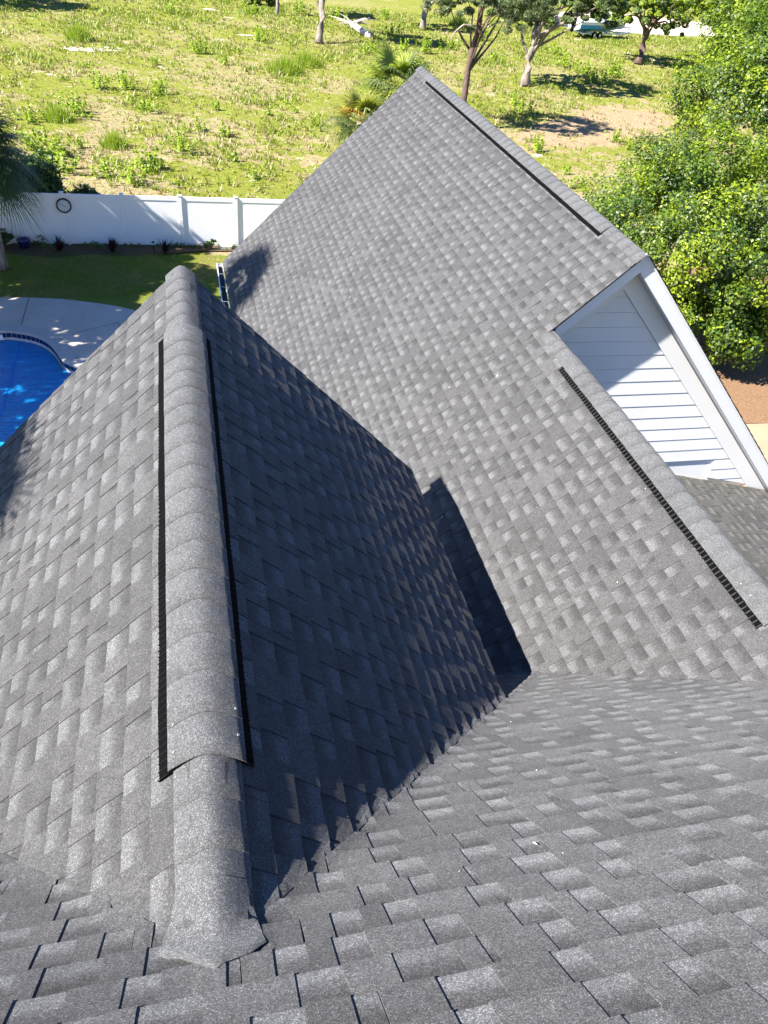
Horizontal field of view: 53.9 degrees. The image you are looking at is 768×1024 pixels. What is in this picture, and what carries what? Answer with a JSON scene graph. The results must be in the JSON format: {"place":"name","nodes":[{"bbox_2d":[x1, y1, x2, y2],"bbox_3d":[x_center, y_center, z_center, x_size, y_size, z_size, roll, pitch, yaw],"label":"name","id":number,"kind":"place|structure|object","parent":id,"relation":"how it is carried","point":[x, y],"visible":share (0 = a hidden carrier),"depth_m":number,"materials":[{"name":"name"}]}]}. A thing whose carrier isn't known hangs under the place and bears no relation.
{"place":"outdoors","nodes":[
{"label":"outdoors","id":0,"kind":"place"},
{"bbox_2d":[0,251,229,309],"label":"lawn","id":1,"kind":"structure","parent":0,"point":[135,305],"depth_m":26.57,"materials":[{"name":"green plant"}]},
{"bbox_2d":[0,103,54,270],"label":"palm tree","id":2,"kind":"object","parent":1,"relation":"on","point":[10,181],"visible":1,"depth_m":24.05,"materials":[{"name":"green plant"}]},
{"bbox_2d":[0,0,767,423],"bbox_3d":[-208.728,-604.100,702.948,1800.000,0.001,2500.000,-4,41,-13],"label":"ground","id":3,"kind":"structure","parent":0,"point":[588,132],"depth_m":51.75,"materials":[{"name":"green plant"}]},
{"bbox_2d":[11,103,44,123],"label":"weed","id":4,"kind":"object","parent":3,"relation":"on","point":[30,116],"visible":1,"depth_m":39.74,"materials":[{"name":"green plant"}]},
{"bbox_2d":[0,148,65,192],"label":"shrub","id":5,"kind":"object","parent":3,"relation":"on","point":[53,185],"visible":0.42,"depth_m":27.45,"materials":[{"name":"green plant"}]},
{"bbox_2d":[19,125,57,150],"bbox_3d":[-17.101,-18.282,36.660,1.804,0.927,1.839,31,45,26],"label":"weed","id":6,"kind":"object","parent":3,"relation":"on","point":[39,138],"visible":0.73,"depth_m":36.42,"materials":[{"name":"green plant"}]},
{"bbox_2d":[26,134,70,162],"bbox_3d":[-15.478,-17.090,35.435,1.992,1.004,1.955,-21,48,-30],"label":"weed","id":7,"kind":"object","parent":3,"relation":"on","point":[51,143],"visible":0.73,"depth_m":35.66,"materials":[{"name":"green plant"}]},
{"bbox_2d":[32,146,80,174],"bbox_3d":[-14.651,-16.059,34.340,1.955,1.004,1.992,-28,51,-35],"label":"weed","id":8,"kind":"object","parent":3,"relation":"on","point":[78,158],"visible":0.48,"depth_m":34.19,"materials":[{"name":"green plant"}]},
{"bbox_2d":[37,99,79,123],"bbox_3d":[-17.481,-21.598,40.358,2.360,1.180,1.974,-4,41,-13],"label":"grass clump","id":9,"kind":"object","parent":3,"relation":"on","point":[60,114],"visible":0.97,"depth_m":40.36,"materials":[{"name":"green plant"}]},
{"bbox_2d":[0,297,135,359],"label":"pool deck","id":10,"kind":"structure","parent":3,"relation":"on","point":[64,319],"depth_m":24.02,"materials":[{"name":"concrete"}]},
{"bbox_2d":[0,324,85,373],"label":"swimming pool","id":11,"kind":"structure","parent":10,"relation":"in","point":[54,346],"depth_m":22.98,"materials":[{"name":"concrete"}]},
{"bbox_2d":[0,340,71,445],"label":"pool cover","id":12,"kind":"object","parent":11,"relation":"on","point":[33,377],"visible":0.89,"depth_m":21.61,"materials":[{"name":"blue plastic"}]},
{"bbox_2d":[21,298,120,333],"bbox_3d":[-10.037,-5.979,23.812,4.137,0.001,1.621,18,41,12],"label":"deck joint","id":13,"kind":"object","parent":10,"relation":"on","point":[72,333],"visible":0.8,"depth_m":23.81,"materials":[{"name":"grey concrete"}]},
{"bbox_2d":[54,89,85,111],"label":"weed","id":14,"kind":"object","parent":3,"relation":"on","point":[69,101],"visible":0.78,"depth_m":41.78,"materials":[{"name":"green plant"}]},
{"bbox_2d":[59,19,95,41],"bbox_3d":[-22.967,-36.429,56.773,3.219,1.610,2.692,-4,41,-13],"label":"grass clump","id":15,"kind":"object","parent":3,"relation":"on","point":[78,33],"visible":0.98,"depth_m":56.77,"materials":[{"name":"green plant"}]},
{"bbox_2d":[72,136,82,148],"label":"weed","id":16,"kind":"object","parent":3,"relation":"on","point":[79,143],"visible":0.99,"depth_m":37.18,"materials":[{"name":"green plant"}]},
{"bbox_2d":[63,48,92,51],"bbox_3d":[-22.019,-33.395,54.553,2.616,0.001,0.932,-4,41,-13],"label":"sand patch","id":17,"kind":"object","parent":3,"relation":"on","point":[70,49],"visible":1,"depth_m":54.56,"materials":[{"name":"grey sand"}]},
{"bbox_2d":[71,101,92,119],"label":"weed","id":18,"kind":"object","parent":3,"relation":"on","point":[77,112],"visible":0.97,"depth_m":41.22,"materials":[{"name":"green plant"}]},
{"bbox_2d":[66,183,98,193],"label":"shrub","id":19,"kind":"object","parent":3,"relation":"on","point":[85,189],"visible":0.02,"depth_m":28.04,"materials":[{"name":"green plant"}]},
{"bbox_2d":[70,47,116,50],"bbox_3d":[-21.215,-33.876,55.255,4.009,0.001,1.112,-4,41,-13],"label":"sand patch","id":20,"kind":"object","parent":3,"relation":"on","point":[92,49],"visible":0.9,"depth_m":55.22,"materials":[{"name":"grey sand"}]},
{"bbox_2d":[79,70,109,87],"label":"weed","id":21,"kind":"object","parent":3,"relation":"on","point":[95,82],"visible":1,"depth_m":46.39,"materials":[{"name":"green plant"}]},
{"bbox_2d":[90,157,124,177],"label":"weed","id":22,"kind":"object","parent":3,"relation":"on","point":[104,167],"visible":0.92,"depth_m":34.41,"materials":[{"name":"green plant"}]},
{"bbox_2d":[94,127,134,150],"bbox_3d":[-13.546,-18.872,37.816,2.146,1.073,1.795,-4,41,-13],"label":"grass clump","id":23,"kind":"object","parent":3,"relation":"on","point":[113,141],"visible":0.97,"depth_m":37.82,"materials":[{"name":"green plant"}]},
{"bbox_2d":[4,243,235,257],"bbox_3d":[-12.444,-9.716,27.889,34.000,0.001,1.607,-4,41,-13],"label":"garden bed","id":24,"kind":"object","parent":3,"relation":"on","point":[12,248],"visible":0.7,"depth_m":28.23,"materials":[{"name":"soil"}]},
{"bbox_2d":[0,228,13,247],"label":"shrub","id":25,"kind":"object","parent":24,"relation":"on","point":[6,237],"visible":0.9,"depth_m":27.31,"materials":[{"name":"green plant"}]},
{"bbox_2d":[16,237,29,248],"bbox_3d":[-13.207,-9.848,27.677,0.470,0.310,0.470,-4,41,-13],"label":"flower pot","id":26,"kind":"object","parent":24,"relation":"on","point":[25,240],"visible":0.98,"depth_m":27.62,"materials":[{"name":"ceramic"}]},
{"bbox_2d":[50,235,70,250],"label":"spiky plant","id":27,"kind":"object","parent":24,"relation":"on","point":[59,246],"visible":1,"depth_m":27.68,"materials":[{"name":"purple plant"}]},
{"bbox_2d":[36,234,105,249],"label":"bed plants","id":28,"kind":"object","parent":24,"relation":"on","point":[42,239],"visible":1,"depth_m":27.98,"materials":[{"name":"green plant"}]},
{"bbox_2d":[104,238,118,251],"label":"spiky plant","id":29,"kind":"object","parent":24,"relation":"on","point":[112,246],"visible":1,"depth_m":28.06,"materials":[{"name":"purple plant"}]},
{"bbox_2d":[29,240,237,249],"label":"weeds","id":30,"kind":"object","parent":24,"relation":"on","point":[156,245],"visible":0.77,"depth_m":28.89,"materials":[{"name":"green plant"}]},
{"bbox_2d":[0,191,283,245],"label":"vinyl fence","id":31,"kind":"object","parent":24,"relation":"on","point":[121,218],"visible":0.53,"depth_m":28.40,"materials":[{"name":"white plastic"}]},
{"bbox_2d":[56,198,71,212],"bbox_3d":[-11.642,-11.130,27.437,0.530,0.530,0.045,-4,41,-13],"label":"wall clock","id":32,"kind":"object","parent":31,"relation":"attached to","point":[63,205],"depth_m":27.43,"materials":[{"name":"brown metal"}]},
{"bbox_2d":[154,238,174,252],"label":"spiky plant","id":33,"kind":"object","parent":24,"relation":"on","point":[165,247],"visible":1,"depth_m":28.51,"materials":[{"name":"purple plant"}]},
{"bbox_2d":[203,238,216,249],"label":"shrub","id":34,"kind":"object","parent":24,"relation":"on","point":[211,243],"visible":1,"depth_m":29.19,"materials":[{"name":"green plant"}]},
{"bbox_2d":[217,244,231,248],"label":"splash block","id":35,"kind":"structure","parent":24,"relation":"on","point":[224,247],"depth_m":29.49,"materials":[{"name":"concrete"}]},
{"bbox_2d":[104,68,138,88],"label":"weed","id":36,"kind":"object","parent":3,"relation":"on","point":[123,82],"visible":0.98,"depth_m":46.93,"materials":[{"name":"green plant"}]},
{"bbox_2d":[104,160,146,184],"bbox_3d":[-11.516,-15.220,33.818,1.864,1.047,1.074,1,40,-8],"label":"weed","id":37,"kind":"object","parent":3,"relation":"on","point":[128,176],"visible":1,"depth_m":33.83,"materials":[{"name":"green plant"}]},
{"bbox_2d":[129,92,136,102],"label":"weed","id":38,"kind":"object","parent":3,"relation":"on","point":[131,98],"visible":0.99,"depth_m":44.41,"materials":[{"name":"green plant"}]},
{"bbox_2d":[132,144,158,174],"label":"weed","id":39,"kind":"object","parent":3,"relation":"on","point":[148,167],"visible":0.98,"depth_m":35.29,"materials":[{"name":"green plant"}]},
{"bbox_2d":[138,96,162,113],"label":"weed","id":40,"kind":"object","parent":3,"relation":"on","point":[143,105],"visible":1,"depth_m":43.46,"materials":[{"name":"green plant"}]},
{"bbox_2d":[150,56,157,63],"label":"weed","id":41,"kind":"object","parent":3,"relation":"on","point":[156,61],"visible":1,"depth_m":53.23,"materials":[{"name":"green plant"}]},
{"bbox_2d":[151,155,164,168],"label":"weed","id":42,"kind":"object","parent":3,"relation":"on","point":[161,163],"visible":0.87,"depth_m":36.04,"materials":[{"name":"green plant"}]},
{"bbox_2d":[149,75,167,95],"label":"weed","id":43,"kind":"object","parent":3,"relation":"on","point":[158,86],"visible":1,"depth_m":46.71,"materials":[{"name":"green plant"}]},
{"bbox_2d":[163,0,184,13],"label":"weed","id":44,"kind":"object","parent":3,"relation":"on","point":[171,8],"visible":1,"depth_m":70.29,"materials":[{"name":"green plant"}]},
{"bbox_2d":[158,131,195,152],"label":"weed","id":45,"kind":"object","parent":3,"relation":"on","point":[181,141],"visible":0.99,"depth_m":38.12,"materials":[{"name":"green plant"}]},
{"bbox_2d":[167,176,187,187],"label":"weed","id":46,"kind":"object","parent":3,"relation":"on","point":[178,184],"visible":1,"depth_m":34.40,"materials":[{"name":"green plant"}]},
{"bbox_2d":[181,120,191,130],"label":"weed","id":47,"kind":"object","parent":3,"relation":"on","point":[184,125],"visible":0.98,"depth_m":41.31,"materials":[{"name":"green plant"}]},
{"bbox_2d":[189,34,207,52],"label":"weed","id":48,"kind":"object","parent":3,"relation":"on","point":[199,49],"visible":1,"depth_m":57.43,"materials":[{"name":"green plant"}]},
{"bbox_2d":[194,114,205,130],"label":"weed","id":49,"kind":"object","parent":3,"relation":"on","point":[198,126],"visible":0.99,"depth_m":41.54,"materials":[{"name":"green plant"}]},
{"bbox_2d":[210,100,219,109],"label":"weed","id":50,"kind":"object","parent":3,"relation":"on","point":[218,106],"visible":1,"depth_m":45.43,"materials":[{"name":"green plant"}]},
{"bbox_2d":[217,53,227,64],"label":"weed","id":51,"kind":"object","parent":3,"relation":"on","point":[223,59],"visible":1,"depth_m":55.47,"materials":[{"name":"green plant"}]},
{"bbox_2d":[218,117,230,136],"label":"weed","id":52,"kind":"object","parent":3,"relation":"on","point":[223,127],"visible":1,"depth_m":41.22,"materials":[{"name":"green plant"}]},
{"bbox_2d":[225,149,237,161],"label":"weed","id":53,"kind":"object","parent":3,"relation":"on","point":[235,155],"visible":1,"depth_m":38.08,"materials":[{"name":"green plant"}]},
{"bbox_2d":[248,169,257,178],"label":"weed","id":54,"kind":"object","parent":3,"relation":"on","point":[255,175],"visible":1,"depth_m":36.24,"materials":[{"name":"green plant"}]},
{"bbox_2d":[242,0,264,14],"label":"weed","id":55,"kind":"object","parent":3,"relation":"on","point":[256,8],"visible":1,"depth_m":74.74,"materials":[{"name":"green plant"}]},
{"bbox_2d":[242,24,268,40],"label":"weed","id":56,"kind":"object","parent":3,"relation":"on","point":[256,36],"visible":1,"depth_m":63.93,"materials":[{"name":"green plant"}]},
{"bbox_2d":[244,0,275,5],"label":"shrub","id":57,"kind":"object","parent":3,"relation":"on","point":[271,2],"visible":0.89,"depth_m":79.83,"materials":[{"name":"green plant"}]},
{"bbox_2d":[275,0,278,15],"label":"oak tree","id":58,"kind":"object","parent":3,"relation":"on","point":[277,8],"visible":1,"depth_m":75.67,"materials":[{"name":"grey plant"}]},
{"bbox_2d":[264,51,306,75],"bbox_3d":[-7.185,-33.215,55.462,3.700,1.541,3.540,-4,41,-13],"label":"grass clump","id":59,"kind":"object","parent":3,"relation":"on","point":[287,66],"visible":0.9,"depth_m":55.30,"materials":[{"name":"green plant"}]},
{"bbox_2d":[292,0,311,13],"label":"weed","id":60,"kind":"object","parent":3,"relation":"on","point":[297,6],"visible":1,"depth_m":78.05,"materials":[{"name":"green plant"}]},
{"bbox_2d":[287,46,323,68],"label":"grass clump","id":61,"kind":"object","parent":3,"relation":"on","point":[307,60],"visible":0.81,"depth_m":58.11,"materials":[{"name":"green plant"}]},
{"bbox_2d":[308,112,319,124],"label":"weed","id":62,"kind":"object","parent":3,"relation":"on","point":[315,119],"visible":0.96,"depth_m":44.89,"materials":[{"name":"green plant"}]},
{"bbox_2d":[308,122,326,130],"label":"weed","id":63,"kind":"object","parent":3,"relation":"on","point":[319,129],"visible":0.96,"depth_m":44.17,"materials":[{"name":"green plant"}]},
{"bbox_2d":[314,0,324,43],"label":"oak tree","id":64,"kind":"object","parent":3,"relation":"on","point":[320,28],"visible":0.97,"depth_m":65.71,"materials":[{"name":"beige plant"}]},
{"bbox_2d":[330,7,349,18],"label":"weed","id":65,"kind":"object","parent":3,"relation":"on","point":[336,13],"visible":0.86,"depth_m":78.06,"materials":[{"name":"green plant"}]},
{"bbox_2d":[328,13,373,38],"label":"fallen log","id":66,"kind":"object","parent":3,"relation":"on","point":[355,26],"visible":0.99,"depth_m":73.13,"materials":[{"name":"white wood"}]},
{"bbox_2d":[320,85,385,155],"bbox_3d":[-1.244,-19.739,39.738,4.900,4.793,4.397,-26,50,-33],"label":"palm tree","id":67,"kind":"object","parent":3,"relation":"on","point":[355,103],"visible":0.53,"depth_m":38.70,"materials":[{"name":"green plant"}]},
{"bbox_2d":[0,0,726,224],"bbox_3d":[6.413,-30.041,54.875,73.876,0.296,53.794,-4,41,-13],"label":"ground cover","id":68,"kind":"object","parent":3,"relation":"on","point":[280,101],"visible":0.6,"depth_m":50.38,"materials":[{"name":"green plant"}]},
{"bbox_2d":[362,37,379,52],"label":"weed","id":69,"kind":"object","parent":3,"relation":"on","point":[369,49],"visible":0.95,"depth_m":64.58,"materials":[{"name":"green plant"}]},
{"bbox_2d":[0,66,767,1023],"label":"house","id":70,"kind":"structure","parent":3,"relation":"on","point":[306,690],"depth_m":3.80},
{"bbox_2d":[376,7,396,19],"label":"weed","id":71,"kind":"object","parent":3,"relation":"on","point":[385,14],"visible":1,"depth_m":81.21,"materials":[{"name":"green plant"}]},
{"bbox_2d":[347,38,438,120],"bbox_3d":[0.528,-22.875,42.002,5.987,6.161,6.193,-4,41,-13],"label":"palm tree","id":72,"kind":"object","parent":3,"relation":"on","point":[389,63],"visible":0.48,"depth_m":40.45,"materials":[{"name":"green plant"}]},
{"bbox_2d":[383,22,403,35],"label":"weed","id":73,"kind":"object","parent":3,"relation":"on","point":[392,30],"visible":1,"depth_m":73.81,"materials":[{"name":"green plant"}]},
{"bbox_2d":[392,38,415,51],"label":"weed","id":74,"kind":"object","parent":3,"relation":"on","point":[404,45],"visible":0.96,"depth_m":67.14,"materials":[{"name":"green plant"}]},
{"bbox_2d":[415,34,439,52],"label":"weed","id":75,"kind":"object","parent":3,"relation":"on","point":[425,45],"visible":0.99,"depth_m":67.33,"materials":[{"name":"green plant"}]},
{"bbox_2d":[419,0,436,29],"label":"oak tree","id":76,"kind":"object","parent":3,"relation":"on","point":[423,19],"visible":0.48,"depth_m":77.88,"materials":[{"name":"beige plant"}]},
{"bbox_2d":[439,34,461,49],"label":"weed","id":77,"kind":"object","parent":3,"relation":"on","point":[451,44],"visible":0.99,"depth_m":70.57,"materials":[{"name":"green plant"}]},
{"bbox_2d":[446,11,470,28],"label":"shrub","id":78,"kind":"object","parent":3,"relation":"on","point":[459,22],"visible":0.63,"depth_m":82.28,"materials":[{"name":"green plant"}]},
{"bbox_2d":[478,27,495,40],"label":"weed","id":79,"kind":"object","parent":3,"relation":"on","point":[486,34],"visible":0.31,"depth_m":76.76,"materials":[{"name":"green plant"}]},
{"bbox_2d":[420,0,558,101],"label":"tree","id":80,"kind":"object","parent":3,"relation":"on","point":[446,6],"visible":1,"depth_m":44.58,"materials":[{"name":"green plant"}]},
{"bbox_2d":[487,49,506,61],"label":"weed","id":81,"kind":"object","parent":3,"relation":"on","point":[495,56],"visible":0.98,"depth_m":68.13,"materials":[{"name":"green plant"}]},
{"bbox_2d":[501,90,525,104],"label":"weed","id":82,"kind":"object","parent":3,"relation":"on","point":[513,99],"visible":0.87,"depth_m":54.68,"materials":[{"name":"green plant"}]},
{"bbox_2d":[512,98,536,113],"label":"weed","id":83,"kind":"object","parent":3,"relation":"on","point":[522,104],"visible":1,"depth_m":53.28,"materials":[{"name":"green plant"}]},
{"bbox_2d":[526,132,554,152],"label":"weed","id":84,"kind":"object","parent":3,"relation":"on","point":[537,146],"visible":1,"depth_m":45.29,"materials":[{"name":"green plant"}]},
{"bbox_2d":[544,42,563,54],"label":"weed","id":85,"kind":"object","parent":3,"relation":"on","point":[555,50],"visible":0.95,"depth_m":74.48,"materials":[{"name":"green plant"}]},
{"bbox_2d":[485,0,629,86],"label":"oak tree","id":86,"kind":"object","parent":3,"relation":"on","point":[599,11],"visible":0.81,"depth_m":58.02,"materials":[{"name":"green plant"}]},
{"bbox_2d":[561,164,570,174],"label":"weed","id":87,"kind":"object","parent":3,"relation":"on","point":[566,170],"visible":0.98,"depth_m":42.37,"materials":[{"name":"green plant"}]},
{"bbox_2d":[554,47,581,66],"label":"weed","id":88,"kind":"object","parent":3,"relation":"on","point":[565,62],"visible":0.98,"depth_m":69.28,"materials":[{"name":"green plant"}]},
{"bbox_2d":[562,173,585,190],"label":"weed","id":89,"kind":"object","parent":3,"relation":"on","point":[575,179],"visible":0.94,"depth_m":40.53,"materials":[{"name":"green plant"}]},
{"bbox_2d":[574,59,597,73],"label":"weed","id":90,"kind":"object","parent":3,"relation":"on","point":[586,68],"visible":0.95,"depth_m":67.89,"materials":[{"name":"green plant"}]},
{"bbox_2d":[585,68,610,83],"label":"weed","id":91,"kind":"object","parent":3,"relation":"on","point":[592,77],"visible":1,"depth_m":64.67,"materials":[{"name":"green plant"}]},
{"bbox_2d":[573,29,629,38],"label":"boat trailer","id":92,"kind":"object","parent":3,"relation":"on","point":[595,34],"visible":0.84,"depth_m":87.02,"materials":[{"name":"metal"}]},
{"bbox_2d":[568,18,625,31],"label":"boat","id":93,"kind":"object","parent":92,"relation":"on","point":[591,24],"visible":0.45,"depth_m":85.13,"materials":[{"name":"white plastic"}]},
{"bbox_2d":[605,59,624,77],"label":"weed","id":94,"kind":"object","parent":3,"relation":"on","point":[615,70],"visible":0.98,"depth_m":67.50,"materials":[{"name":"green plant"}]},
{"bbox_2d":[604,127,626,142],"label":"weed","id":95,"kind":"object","parent":3,"relation":"on","point":[616,139],"visible":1,"depth_m":49.08,"materials":[{"name":"green plant"}]},
{"bbox_2d":[626,139,634,148],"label":"weed","id":96,"kind":"object","parent":3,"relation":"on","point":[629,146],"visible":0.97,"depth_m":48.13,"materials":[{"name":"green plant"}]},
{"bbox_2d":[548,12,724,35],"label":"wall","id":97,"kind":"structure","parent":3,"relation":"on","point":[635,26],"depth_m":100.03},
{"bbox_2d":[608,0,693,64],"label":"oak tree","id":98,"kind":"object","parent":3,"relation":"on","point":[663,8],"visible":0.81,"depth_m":72.61,"materials":[{"name":"green plant"}]},
{"bbox_2d":[669,0,749,31],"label":"oak tree","id":99,"kind":"object","parent":3,"relation":"on","point":[696,6],"visible":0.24,"depth_m":77.25,"materials":[{"name":"green plant"}]},
{"bbox_2d":[662,256,767,422],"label":"mulch bed","id":100,"kind":"object","parent":3,"relation":"on","point":[747,390],"depth_m":25.33,"materials":[{"name":"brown wood"}]},
{"bbox_2d":[581,121,767,333],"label":"tree","id":101,"kind":"object","parent":100,"relation":"on","point":[694,223],"visible":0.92,"depth_m":23.28,"materials":[{"name":"green plant"}]},
{"bbox_2d":[672,278,767,372],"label":"shrub","id":102,"kind":"object","parent":100,"relation":"on","point":[731,336],"visible":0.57,"depth_m":24.15,"materials":[{"name":"green plant"}]},
{"bbox_2d":[667,0,767,236],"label":"oak tree","id":103,"kind":"object","parent":3,"relation":"on","point":[744,72],"visible":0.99,"depth_m":29.62,"materials":[{"name":"green plant"}]},
{"bbox_2d":[690,0,767,152],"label":"oak tree","id":104,"kind":"object","parent":3,"relation":"on","point":[713,15],"visible":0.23,"depth_m":45.28,"materials":[{"name":"green plant"}]},
{"bbox_2d":[746,423,767,461],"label":"driveway","id":105,"kind":"structure","parent":0,"point":[759,432],"depth_m":22.80,"materials":[{"name":"concrete"}]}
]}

